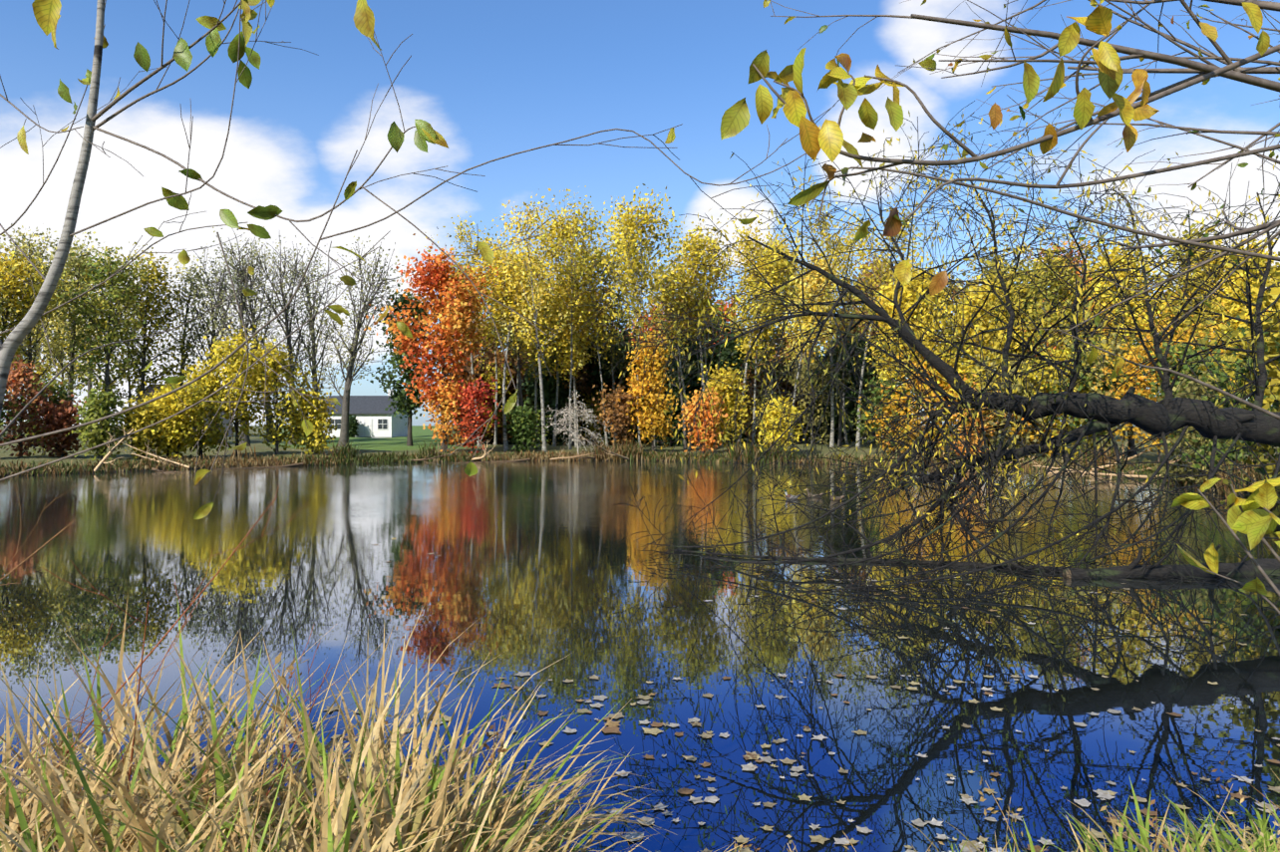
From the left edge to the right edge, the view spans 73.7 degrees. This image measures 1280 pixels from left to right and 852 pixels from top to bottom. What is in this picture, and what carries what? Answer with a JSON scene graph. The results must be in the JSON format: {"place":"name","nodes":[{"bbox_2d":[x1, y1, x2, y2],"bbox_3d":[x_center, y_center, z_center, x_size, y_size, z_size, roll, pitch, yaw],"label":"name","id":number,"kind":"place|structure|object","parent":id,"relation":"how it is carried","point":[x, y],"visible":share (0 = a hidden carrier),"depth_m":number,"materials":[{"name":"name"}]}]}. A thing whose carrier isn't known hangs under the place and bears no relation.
{"place":"outdoors","nodes":[
{"label":"outdoors","id":0,"kind":"place"},
{"bbox_2d":[0,460,1279,851],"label":"pond water","id":1,"kind":"structure","parent":0,"point":[532,568],"depth_m":8.27,"materials":[{"name":"blue liquid"}]},
{"bbox_2d":[242,468,1279,851],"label":"floating leaves","id":2,"kind":"object","parent":1,"relation":"on","point":[611,728],"visible":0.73,"depth_m":5.07,"materials":[{"name":"beige plant"}]},
{"bbox_2d":[636,474,1279,584],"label":"fallen log and branches","id":3,"kind":"object","parent":1,"relation":"on","point":[1268,566],"visible":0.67,"depth_m":11.68,"materials":[{"name":"brown wood"}]},
{"bbox_2d":[0,425,1279,511],"bbox_3d":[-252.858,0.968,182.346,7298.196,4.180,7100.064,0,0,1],"label":"reeds","id":4,"kind":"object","parent":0,"point":[388,446],"depth_m":52.95,"materials":[{"name":"plant"}]},
{"bbox_2d":[0,354,64,457],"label":"bush","id":5,"kind":"object","parent":4,"relation":"on","point":[15,386],"visible":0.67,"depth_m":40.33,"materials":[{"name":"red plant"}]},
{"bbox_2d":[0,238,67,374],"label":"tree","id":6,"kind":"object","parent":4,"relation":"on","point":[13,283],"visible":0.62,"depth_m":56.21,"materials":[{"name":"yellow plant"}]},
{"bbox_2d":[0,223,83,446],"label":"tree","id":7,"kind":"object","parent":4,"relation":"on","point":[25,248],"visible":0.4,"depth_m":58.58,"materials":[{"name":"green plant"}]},
{"bbox_2d":[5,371,88,455],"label":"bush","id":8,"kind":"object","parent":4,"relation":"on","point":[62,392],"visible":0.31,"depth_m":42.37,"materials":[{"name":"red plant"}]},
{"bbox_2d":[27,390,87,457],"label":"bush","id":9,"kind":"object","parent":4,"relation":"on","point":[62,420],"visible":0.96,"depth_m":41.11,"materials":[{"name":"red plant"}]},
{"bbox_2d":[13,277,102,400],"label":"tree","id":10,"kind":"object","parent":4,"relation":"on","point":[47,363],"visible":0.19,"depth_m":94.00,"materials":[{"name":"green plant"}]},
{"bbox_2d":[19,231,120,444],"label":"tree","id":11,"kind":"object","parent":4,"relation":"on","point":[74,334],"visible":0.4,"depth_m":61.71,"materials":[{"name":"green plant"}]},
{"bbox_2d":[39,236,130,442],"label":"tree","id":12,"kind":"object","parent":4,"relation":"on","point":[90,387],"visible":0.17,"depth_m":70.19,"materials":[{"name":"green plant"}]},
{"bbox_2d":[60,381,138,460],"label":"bush","id":13,"kind":"object","parent":4,"relation":"on","point":[100,435],"visible":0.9,"depth_m":40.02,"materials":[{"name":"green plant"}]},
{"bbox_2d":[52,238,164,445],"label":"tree","id":14,"kind":"object","parent":4,"relation":"on","point":[110,336],"visible":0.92,"depth_m":60.15,"materials":[{"name":"green plant"}]},
{"bbox_2d":[89,276,172,422],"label":"tree","id":15,"kind":"object","parent":4,"relation":"on","point":[130,378],"visible":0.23,"depth_m":109.64,"materials":[{"name":"green plant"}]},
{"bbox_2d":[110,390,177,459],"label":"bush","id":16,"kind":"object","parent":4,"relation":"on","point":[139,439],"visible":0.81,"depth_m":40.99,"materials":[{"name":"yellow plant"}]},
{"bbox_2d":[96,241,198,402],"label":"tree","id":17,"kind":"object","parent":4,"relation":"on","point":[149,300],"visible":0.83,"depth_m":64.55,"materials":[{"name":"green plant"}]},
{"bbox_2d":[0,484,344,846],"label":"shrub stems","id":18,"kind":"object","parent":4,"relation":"on","point":[111,699],"visible":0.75,"depth_m":2.86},
{"bbox_2d":[126,255,221,404],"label":"tree","id":19,"kind":"object","parent":4,"relation":"on","point":[184,286],"visible":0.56,"depth_m":66.54,"materials":[{"name":"grey plant"}]},
{"bbox_2d":[143,378,211,458],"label":"bush","id":20,"kind":"object","parent":4,"relation":"on","point":[176,405],"visible":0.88,"depth_m":41.86,"materials":[{"name":"yellow plant"}]},
{"bbox_2d":[158,246,248,443],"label":"bare tree","id":21,"kind":"object","parent":4,"relation":"on","point":[212,333],"visible":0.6,"depth_m":65.89,"materials":[{"name":"grey plant"}]},
{"bbox_2d":[164,351,243,457],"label":"yellow bush","id":22,"kind":"object","parent":4,"relation":"on","point":[207,382],"visible":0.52,"depth_m":43.97,"materials":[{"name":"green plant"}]},
{"bbox_2d":[185,224,281,446],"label":"bare tree","id":23,"kind":"object","parent":4,"relation":"on","point":[240,273],"visible":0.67,"depth_m":58.30,"materials":[{"name":"grey plant"}]},
{"bbox_2d":[201,320,278,456],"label":"yellow bush","id":24,"kind":"object","parent":4,"relation":"on","point":[230,370],"visible":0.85,"depth_m":44.89,"materials":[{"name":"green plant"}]},
{"bbox_2d":[211,237,301,442],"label":"bare tree","id":25,"kind":"object","parent":4,"relation":"on","point":[249,312],"visible":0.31,"depth_m":69.28,"materials":[{"name":"grey plant"}]},
{"bbox_2d":[224,232,327,444],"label":"bare tree","id":26,"kind":"object","parent":4,"relation":"on","point":[287,331],"visible":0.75,"depth_m":62.83,"materials":[{"name":"grey plant"}]},
{"bbox_2d":[241,341,323,454],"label":"yellow bush","id":27,"kind":"object","parent":4,"relation":"on","point":[274,365],"visible":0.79,"depth_m":46.12,"materials":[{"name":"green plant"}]},
{"bbox_2d":[270,245,349,437],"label":"bare tree","id":28,"kind":"object","parent":4,"relation":"on","point":[311,325],"visible":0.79,"depth_m":71.75,"materials":[{"name":"grey plant"}]},
{"bbox_2d":[283,384,337,454],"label":"yellow bush","id":29,"kind":"object","parent":4,"relation":"on","point":[321,422],"visible":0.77,"depth_m":46.95,"materials":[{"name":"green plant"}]},
{"bbox_2d":[307,235,407,447],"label":"bare tree","id":30,"kind":"object","parent":4,"relation":"on","point":[353,350],"visible":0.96,"depth_m":60.59,"materials":[{"name":"grey plant"}]},
{"bbox_2d":[320,389,413,438],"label":"white house","id":31,"kind":"structure","parent":4,"relation":"on","point":[375,419],"depth_m":100.54,"materials":[{"name":"white paint"}]},
{"bbox_2d":[370,283,439,446],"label":"dark green tree","id":32,"kind":"object","parent":4,"relation":"on","point":[401,396],"visible":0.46,"depth_m":61.59,"materials":[{"name":"green plant"}]},
{"bbox_2d":[363,233,503,452],"bbox_3d":[-11.883,-4.759,52.629,6.695,13.310,7.684,0,0,31],"label":"orange maple","id":33,"kind":"object","parent":4,"relation":"on","point":[461,307],"visible":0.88,"depth_m":51.84,"materials":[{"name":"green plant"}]},
{"bbox_2d":[419,372,478,452],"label":"shrub","id":34,"kind":"object","parent":4,"relation":"on","point":[447,411],"visible":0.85,"depth_m":51.36,"materials":[{"name":"orange plant"}]},
{"bbox_2d":[424,211,506,447],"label":"aspen","id":35,"kind":"object","parent":4,"relation":"on","point":[464,233],"visible":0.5,"depth_m":60.32,"materials":[{"name":"yellow plant"}]},
{"bbox_2d":[450,375,501,454],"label":"bush","id":36,"kind":"object","parent":4,"relation":"on","point":[471,396],"visible":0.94,"depth_m":50.97,"materials":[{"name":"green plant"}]},
{"bbox_2d":[460,225,521,445],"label":"aspen","id":37,"kind":"object","parent":4,"relation":"on","point":[495,340],"visible":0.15,"depth_m":61.53,"materials":[{"name":"yellow plant"}]},
{"bbox_2d":[469,354,514,444],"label":"shrub","id":38,"kind":"object","parent":4,"relation":"on","point":[499,380],"visible":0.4,"depth_m":63.92,"materials":[{"name":"green plant"}]},
{"bbox_2d":[467,339,534,444],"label":"thicket","id":39,"kind":"object","parent":4,"relation":"on","point":[511,389],"visible":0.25,"depth_m":65.94,"materials":[{"name":"green plant"}]},
{"bbox_2d":[463,231,560,451],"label":"aspen","id":40,"kind":"object","parent":4,"relation":"on","point":[511,296],"visible":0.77,"depth_m":53.87,"materials":[{"name":"yellow plant"}]},
{"bbox_2d":[503,398,556,452],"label":"shrub","id":41,"kind":"object","parent":4,"relation":"on","point":[524,418],"visible":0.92,"depth_m":52.88,"materials":[{"name":"green plant"}]},
{"bbox_2d":[484,188,581,452],"bbox_3d":[-6.601,-6.118,51.225,4.786,16.074,5.222,0,0,34],"label":"aspen","id":42,"kind":"object","parent":4,"relation":"on","point":[531,273],"visible":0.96,"depth_m":51.47,"materials":[{"name":"yellow plant"}]},
{"bbox_2d":[501,269,564,446],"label":"aspen","id":43,"kind":"object","parent":4,"relation":"on","point":[535,365],"visible":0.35,"depth_m":59.01,"materials":[{"name":"yellow plant"}]},
{"bbox_2d":[502,205,604,446],"bbox_3d":[-6.178,-6.937,61.424,7.236,17.438,5.891,0,0,1],"label":"aspen","id":44,"kind":"object","parent":4,"relation":"on","point":[557,377],"visible":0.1,"depth_m":60.85,"materials":[{"name":"yellow plant"}]},
{"bbox_2d":[518,353,590,445],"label":"thicket","id":45,"kind":"object","parent":4,"relation":"on","point":[549,391],"visible":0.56,"depth_m":62.74,"materials":[{"name":"green plant"}]},
{"bbox_2d":[540,265,599,447],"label":"aspen","id":46,"kind":"object","parent":4,"relation":"on","point":[576,354],"visible":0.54,"depth_m":57.86,"materials":[{"name":"yellow plant"}]},
{"bbox_2d":[525,185,625,449],"bbox_3d":[-4.189,-6.753,54.578,5.375,17.207,5.737,0,0,43],"label":"aspen","id":47,"kind":"object","parent":4,"relation":"on","point":[574,227],"visible":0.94,"depth_m":54.58,"materials":[{"name":"yellow plant"}]},
{"bbox_2d":[543,391,613,454],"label":"bare shrub","id":48,"kind":"object","parent":4,"relation":"on","point":[575,423],"visible":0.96,"depth_m":51.18,"materials":[{"name":"plant"}]},
{"bbox_2d":[560,235,635,449],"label":"aspen","id":49,"kind":"object","parent":4,"relation":"on","point":[591,296],"visible":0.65,"depth_m":56.69,"materials":[{"name":"yellow plant"}]},
{"bbox_2d":[578,243,637,444],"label":"mixed tree","id":50,"kind":"object","parent":4,"relation":"on","point":[611,355],"visible":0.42,"depth_m":59.49,"materials":[{"name":"yellow plant"}]},
{"bbox_2d":[576,317,643,445],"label":"thicket","id":51,"kind":"object","parent":4,"relation":"on","point":[606,377],"visible":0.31,"depth_m":65.13,"materials":[{"name":"green plant"}]},
{"bbox_2d":[592,382,644,450],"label":"shrub","id":52,"kind":"object","parent":4,"relation":"on","point":[621,423],"visible":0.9,"depth_m":51.86,"materials":[{"name":"brown plant"}]},
{"bbox_2d":[602,215,663,449],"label":"aspen","id":53,"kind":"object","parent":4,"relation":"on","point":[630,249],"visible":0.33,"depth_m":59.54,"materials":[{"name":"yellow plant"}]},
{"bbox_2d":[0,438,1279,517],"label":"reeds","id":54,"kind":"object","parent":4,"relation":"on","point":[633,454],"depth_m":44.53,"materials":[{"name":"brown plant"}]},
{"bbox_2d":[0,595,1279,851],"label":"grass","id":55,"kind":"structure","parent":4,"relation":"on","point":[169,806],"depth_m":2.71,"materials":[{"name":"beige plant"}]},
{"bbox_2d":[0,0,862,519],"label":"sapling","id":56,"kind":"object","parent":55,"relation":"on","point":[46,14],"visible":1,"depth_m":2.12,"materials":[{"name":"grey plant"}]},
{"bbox_2d":[583,183,696,447],"bbox_3d":[-0.107,-6.009,49.664,5.985,16.049,8.420,0,0,37],"label":"aspen","id":57,"kind":"object","parent":4,"relation":"on","point":[632,217],"visible":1,"depth_m":49.93,"materials":[{"name":"yellow plant"}]},
{"bbox_2d":[617,326,678,454],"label":"gold tree","id":58,"kind":"object","parent":4,"relation":"on","point":[651,398],"visible":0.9,"depth_m":51.19,"materials":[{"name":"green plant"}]},
{"bbox_2d":[93,423,1231,482],"bbox_3d":[-3.902,0.955,39.812,55.648,2.330,23.720,0,0,-6],"label":"shore debris","id":59,"kind":"object","parent":4,"relation":"on","point":[99,466],"visible":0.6,"depth_m":40.11,"materials":[{"name":"brown wood"}]},
{"bbox_2d":[640,359,697,446],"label":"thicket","id":60,"kind":"object","parent":4,"relation":"on","point":[674,421],"visible":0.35,"depth_m":62.61,"materials":[{"name":"green plant"}]},
{"bbox_2d":[641,250,706,450],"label":"aspen","id":61,"kind":"object","parent":4,"relation":"on","point":[667,286],"visible":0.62,"depth_m":55.30,"materials":[{"name":"yellow plant"}]},
{"bbox_2d":[657,328,715,431],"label":"thicket","id":62,"kind":"object","parent":4,"relation":"on","point":[694,359],"visible":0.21,"depth_m":66.08,"materials":[{"name":"green plant"}]},
{"bbox_2d":[659,219,738,450],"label":"aspen","id":63,"kind":"object","parent":4,"relation":"on","point":[694,256],"visible":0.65,"depth_m":55.27,"materials":[{"name":"yellow plant"}]},
{"bbox_2d":[672,381,729,456],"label":"shrub","id":64,"kind":"object","parent":4,"relation":"on","point":[710,441],"visible":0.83,"depth_m":49.92,"materials":[{"name":"orange plant"}]},
{"bbox_2d":[682,227,736,387],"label":"aspen","id":65,"kind":"object","parent":4,"relation":"on","point":[713,246],"visible":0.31,"depth_m":58.34,"materials":[{"name":"yellow plant"}]},
{"bbox_2d":[697,359,753,451],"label":"gold tree","id":66,"kind":"object","parent":4,"relation":"on","point":[729,399],"visible":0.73,"depth_m":51.72,"materials":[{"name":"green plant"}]},
{"bbox_2d":[701,326,757,443],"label":"thicket","id":67,"kind":"object","parent":4,"relation":"on","point":[729,356],"visible":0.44,"depth_m":67.48,"materials":[{"name":"green plant"}]},
{"bbox_2d":[712,209,798,444],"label":"aspen","id":68,"kind":"object","parent":4,"relation":"on","point":[746,249],"visible":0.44,"depth_m":56.43,"materials":[{"name":"yellow plant"}]},
{"bbox_2d":[719,225,807,447],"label":"aspen","id":69,"kind":"object","parent":4,"relation":"on","point":[773,265],"visible":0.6,"depth_m":55.22,"materials":[{"name":"yellow plant"}]},
{"bbox_2d":[750,389,808,453],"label":"shrub","id":70,"kind":"object","parent":4,"relation":"on","point":[770,418],"visible":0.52,"depth_m":47.75,"materials":[{"name":"yellow plant"}]},
{"bbox_2d":[770,348,855,446],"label":"shrub","id":71,"kind":"object","parent":4,"relation":"on","point":[814,366],"visible":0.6,"depth_m":57.30,"materials":[{"name":"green plant"}]},
{"bbox_2d":[774,253,857,452],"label":"aspen","id":72,"kind":"object","parent":4,"relation":"on","point":[814,284],"visible":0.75,"depth_m":51.78,"materials":[{"name":"yellow plant"}]},
{"bbox_2d":[788,202,878,447],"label":"aspen","id":73,"kind":"object","parent":4,"relation":"on","point":[831,439],"visible":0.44,"depth_m":57.01,"materials":[{"name":"yellow plant"}]},
{"bbox_2d":[797,213,895,444],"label":"aspen","id":74,"kind":"object","parent":4,"relation":"on","point":[844,427],"visible":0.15,"depth_m":61.92,"materials":[{"name":"yellow plant"}]},
{"bbox_2d":[816,339,880,444],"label":"thicket","id":75,"kind":"object","parent":4,"relation":"on","point":[850,404],"visible":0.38,"depth_m":64.25,"materials":[{"name":"green plant"}]},
{"bbox_2d":[820,331,890,441],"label":"thicket","id":76,"kind":"object","parent":4,"relation":"on","point":[856,376],"visible":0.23,"depth_m":64.40,"materials":[{"name":"green plant"}]},
{"bbox_2d":[850,371,924,454],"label":"shrub","id":77,"kind":"object","parent":4,"relation":"on","point":[878,399],"visible":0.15,"depth_m":46.89,"materials":[{"name":"orange plant"}]},
{"bbox_2d":[840,192,943,448],"bbox_3d":[15.949,-6.739,56.414,7.028,17.029,6.327,0,0,1],"label":"aspen","id":78,"kind":"object","parent":4,"relation":"on","point":[887,275],"visible":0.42,"depth_m":55.88,"materials":[{"name":"yellow plant"}]},
{"bbox_2d":[858,377,926,453],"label":"shrub","id":79,"kind":"object","parent":4,"relation":"on","point":[890,413],"visible":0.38,"depth_m":46.38,"materials":[{"name":"orange plant"}]},
{"bbox_2d":[858,277,936,453],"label":"tree","id":80,"kind":"object","parent":4,"relation":"on","point":[887,326],"visible":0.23,"depth_m":47.86,"materials":[{"name":"yellow plant"}]},
{"bbox_2d":[876,257,968,453],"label":"tree","id":81,"kind":"object","parent":4,"relation":"on","point":[924,316],"visible":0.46,"depth_m":46.76,"materials":[{"name":"yellow plant"}]},
{"bbox_2d":[568,99,1279,607],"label":"leaning willow","id":82,"kind":"object","parent":4,"relation":"on","point":[1170,415],"visible":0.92,"depth_m":13.29,"materials":[{"name":"brown plant"}]},
{"bbox_2d":[893,345,965,453],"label":"shrub","id":83,"kind":"object","parent":4,"relation":"on","point":[923,389],"visible":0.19,"depth_m":45.26,"materials":[{"name":"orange plant"}]},
{"bbox_2d":[906,346,1013,452],"bbox_3d":[16.831,-1.105,44.862,5.376,6.152,3.936,0,0,23],"label":"shrub","id":84,"kind":"object","parent":4,"relation":"on","point":[960,371],"visible":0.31,"depth_m":44.58,"materials":[{"name":"yellow plant"}]},
{"bbox_2d":[939,281,1006,450],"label":"tree","id":85,"kind":"object","parent":4,"relation":"on","point":[968,319],"visible":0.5,"depth_m":49.45,"materials":[{"name":"yellow plant"}]},
{"bbox_2d":[720,0,1279,615],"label":"tree","id":86,"kind":"object","parent":4,"relation":"on","point":[1243,514],"visible":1,"depth_m":2.13,"materials":[{"name":"yellow plant"}]},
{"bbox_2d":[968,246,1051,447],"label":"tree","id":87,"kind":"object","parent":4,"relation":"on","point":[1017,349],"visible":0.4,"depth_m":47.11,"materials":[{"name":"yellow plant"}]},
{"bbox_2d":[971,347,1059,459],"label":"shrub","id":88,"kind":"object","parent":4,"relation":"on","point":[1020,390],"visible":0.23,"depth_m":42.52,"materials":[{"name":"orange plant"}]},
{"bbox_2d":[1019,237,1106,456],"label":"tree","id":89,"kind":"object","parent":4,"relation":"on","point":[1054,317],"visible":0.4,"depth_m":43.43,"materials":[{"name":"yellow plant"}]},
{"bbox_2d":[1014,333,1127,460],"bbox_3d":[20.878,-1.138,42.039,5.066,7.004,4.333,0,0,14],"label":"shrub","id":90,"kind":"object","parent":4,"relation":"on","point":[1054,433],"visible":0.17,"depth_m":41.60,"materials":[{"name":"yellow plant"}]},
{"bbox_2d":[1042,335,1140,454],"bbox_3d":[21.362,-1.213,41.118,4.686,6.364,4.715,0,0,1],"label":"shrub","id":91,"kind":"object","parent":4,"relation":"on","point":[1086,388],"visible":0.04,"depth_m":40.32,"materials":[{"name":"plant"}]},
{"bbox_2d":[1039,323,1150,454],"bbox_3d":[22.176,-1.549,40.702,5.806,6.900,4.105,0,0,-20],"label":"shrub","id":92,"kind":"object","parent":4,"relation":"on","point":[1112,347],"visible":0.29,"depth_m":40.03,"materials":[{"name":"plant"}]},
{"bbox_2d":[1064,232,1181,456],"bbox_3d":[24.296,-3.958,42.796,5.472,11.580,4.963,0,0,1],"label":"tree","id":93,"kind":"object","parent":4,"relation":"on","point":[1122,274],"visible":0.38,"depth_m":42.57,"materials":[{"name":"yellow plant"}]},
{"bbox_2d":[1092,331,1232,454],"bbox_3d":[22.826,-1.106,37.028,5.395,5.995,4.380,0,0,36],"label":"bank shrub","id":94,"kind":"object","parent":4,"relation":"on","point":[1129,357],"visible":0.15,"depth_m":37.10,"materials":[{"name":"yellow plant"}]},
{"bbox_2d":[1100,291,1236,464],"bbox_3d":[22.793,-1.841,36.868,5.101,7.543,5.362,0,0,29],"label":"bank shrub","id":95,"kind":"object","parent":4,"relation":"on","point":[1146,395],"visible":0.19,"depth_m":36.40,"materials":[{"name":"yellow plant"}]},
{"bbox_2d":[1135,331,1240,464],"bbox_3d":[21.639,-0.932,33.836,3.825,5.711,3.715,0,0,-37],"label":"bank shrub","id":96,"kind":"object","parent":4,"relation":"on","point":[1168,359],"visible":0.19,"depth_m":33.72,"materials":[{"name":"green plant"}]},
{"bbox_2d":[1142,357,1253,487],"bbox_3d":[18.829,0.041,28.425,4.218,4.643,3.175,0,0,-33],"label":"bank shrub","id":97,"kind":"object","parent":4,"relation":"on","point":[1190,389],"visible":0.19,"depth_m":28.31,"materials":[{"name":"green plant"}]},
{"bbox_2d":[1149,222,1256,456],"bbox_3d":[27.314,-4.200,41.959,4.005,12.008,5.006,0,0,-25],"label":"tree","id":98,"kind":"object","parent":4,"relation":"on","point":[1192,290],"visible":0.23,"depth_m":41.70,"materials":[{"name":"yellow plant"}]},
{"bbox_2d":[1170,315,1279,478],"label":"bank shrub","id":99,"kind":"object","parent":4,"relation":"on","point":[1218,456],"visible":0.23,"depth_m":25.95,"materials":[{"name":"orange plant"}]},
{"bbox_2d":[1173,238,1279,535],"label":"tree","id":100,"kind":"object","parent":4,"relation":"on","point":[1272,368],"visible":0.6,"depth_m":16.38,"materials":[{"name":"yellow plant"}]},
{"bbox_2d":[1198,233,1279,390],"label":"tree","id":101,"kind":"object","parent":4,"relation":"on","point":[1237,306],"visible":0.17,"depth_m":40.45,"materials":[{"name":"yellow plant"}]},
{"bbox_2d":[0,0,1279,425],"label":"sky","id":102,"kind":"structure","parent":0,"point":[496,79],"materials":[{"name":"blue"}]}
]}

